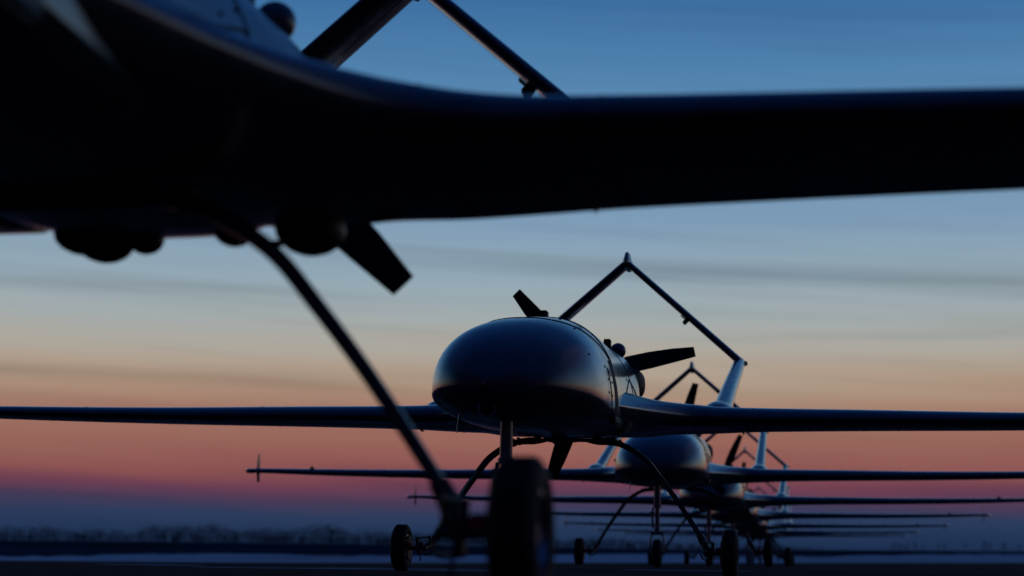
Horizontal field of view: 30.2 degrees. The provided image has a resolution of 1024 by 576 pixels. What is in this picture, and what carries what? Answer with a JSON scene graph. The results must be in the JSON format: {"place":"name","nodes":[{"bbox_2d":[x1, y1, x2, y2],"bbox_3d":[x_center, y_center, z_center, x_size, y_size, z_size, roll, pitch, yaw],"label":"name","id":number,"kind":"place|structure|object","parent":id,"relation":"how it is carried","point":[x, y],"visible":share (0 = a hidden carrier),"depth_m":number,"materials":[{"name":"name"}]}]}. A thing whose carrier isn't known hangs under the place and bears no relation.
{"place":"outdoors","nodes":[
{"label":"outdoors","id":0,"kind":"place"},
{"bbox_2d":[0,561,1023,575],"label":"apron","id":1,"kind":"object","parent":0,"point":[52,568],"visible":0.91,"depth_m":19.88,"materials":[{"name":"grey asphalt"}]},
{"bbox_2d":[102,564,704,570],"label":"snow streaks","id":2,"kind":"object","parent":1,"relation":"on","point":[342,568],"visible":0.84,"depth_m":18.19,"materials":[{"name":"white snow"}]},
{"bbox_2d":[0,0,1023,575],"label":"drone","id":3,"kind":"object","parent":1,"relation":"on","point":[140,126],"visible":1,"depth_m":4.62,"materials":[{"name":"paint"}]},
{"bbox_2d":[0,252,1023,575],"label":"drone","id":4,"kind":"object","parent":1,"relation":"on","point":[562,382],"visible":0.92,"depth_m":14.19,"materials":[{"name":"black metal"}]},
{"bbox_2d":[246,361,1023,566],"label":"drone","id":5,"kind":"object","parent":1,"relation":"on","point":[681,462],"visible":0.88,"depth_m":25.04,"materials":[{"name":"black metal"}]},
{"bbox_2d":[406,433,1023,566],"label":"drone","id":6,"kind":"object","parent":1,"relation":"on","point":[735,496],"visible":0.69,"depth_m":34.83,"materials":[{"name":"black metal"}]},
{"bbox_2d":[561,482,949,564],"bbox_3d":[7.524,7.092,59.488,9.902,3.105,7.456,5,-9,-27],"label":"drone","id":7,"kind":"object","parent":1,"relation":"on","point":[766,526],"visible":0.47,"depth_m":58.72,"materials":[{"name":"black metal"}]},
{"bbox_2d":[596,485,918,563],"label":"drone","id":8,"kind":"object","parent":1,"relation":"on","point":[770,532],"visible":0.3,"depth_m":70.75,"materials":[{"name":"black metal"}]},
{"bbox_2d":[623,506,906,562],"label":"drone","id":9,"kind":"object","parent":1,"relation":"on","point":[805,535],"visible":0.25,"depth_m":80.45,"materials":[{"name":"black metal"}]},
{"bbox_2d":[554,446,990,564],"bbox_3d":[5.592,5.254,46.818,7.456,3.105,9.902,8,-11,-44],"label":"drone","id":10,"kind":"object","parent":1,"relation":"on","point":[757,513],"visible":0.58,"depth_m":46.09,"materials":[{"name":"black metal"}]},
{"bbox_2d":[0,540,1023,556],"bbox_3d":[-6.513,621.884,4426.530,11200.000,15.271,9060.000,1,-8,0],"label":"ground","id":11,"kind":"structure","parent":0,"point":[15,548],"depth_m":453.75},
{"bbox_2d":[0,518,822,549],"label":"woodland","id":12,"kind":"object","parent":11,"relation":"on","point":[178,537],"visible":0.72,"depth_m":726.00,"materials":[{"name":"black plant"}]},
{"bbox_2d":[0,554,1023,562],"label":"snow field","id":13,"kind":"structure","parent":0,"point":[679,558],"depth_m":169.59,"materials":[{"name":"white snow"}]},
{"bbox_2d":[0,0,1023,550],"label":"sky","id":14,"kind":"structure","parent":0,"point":[914,302],"materials":[{"name":"blue"}]}
]}

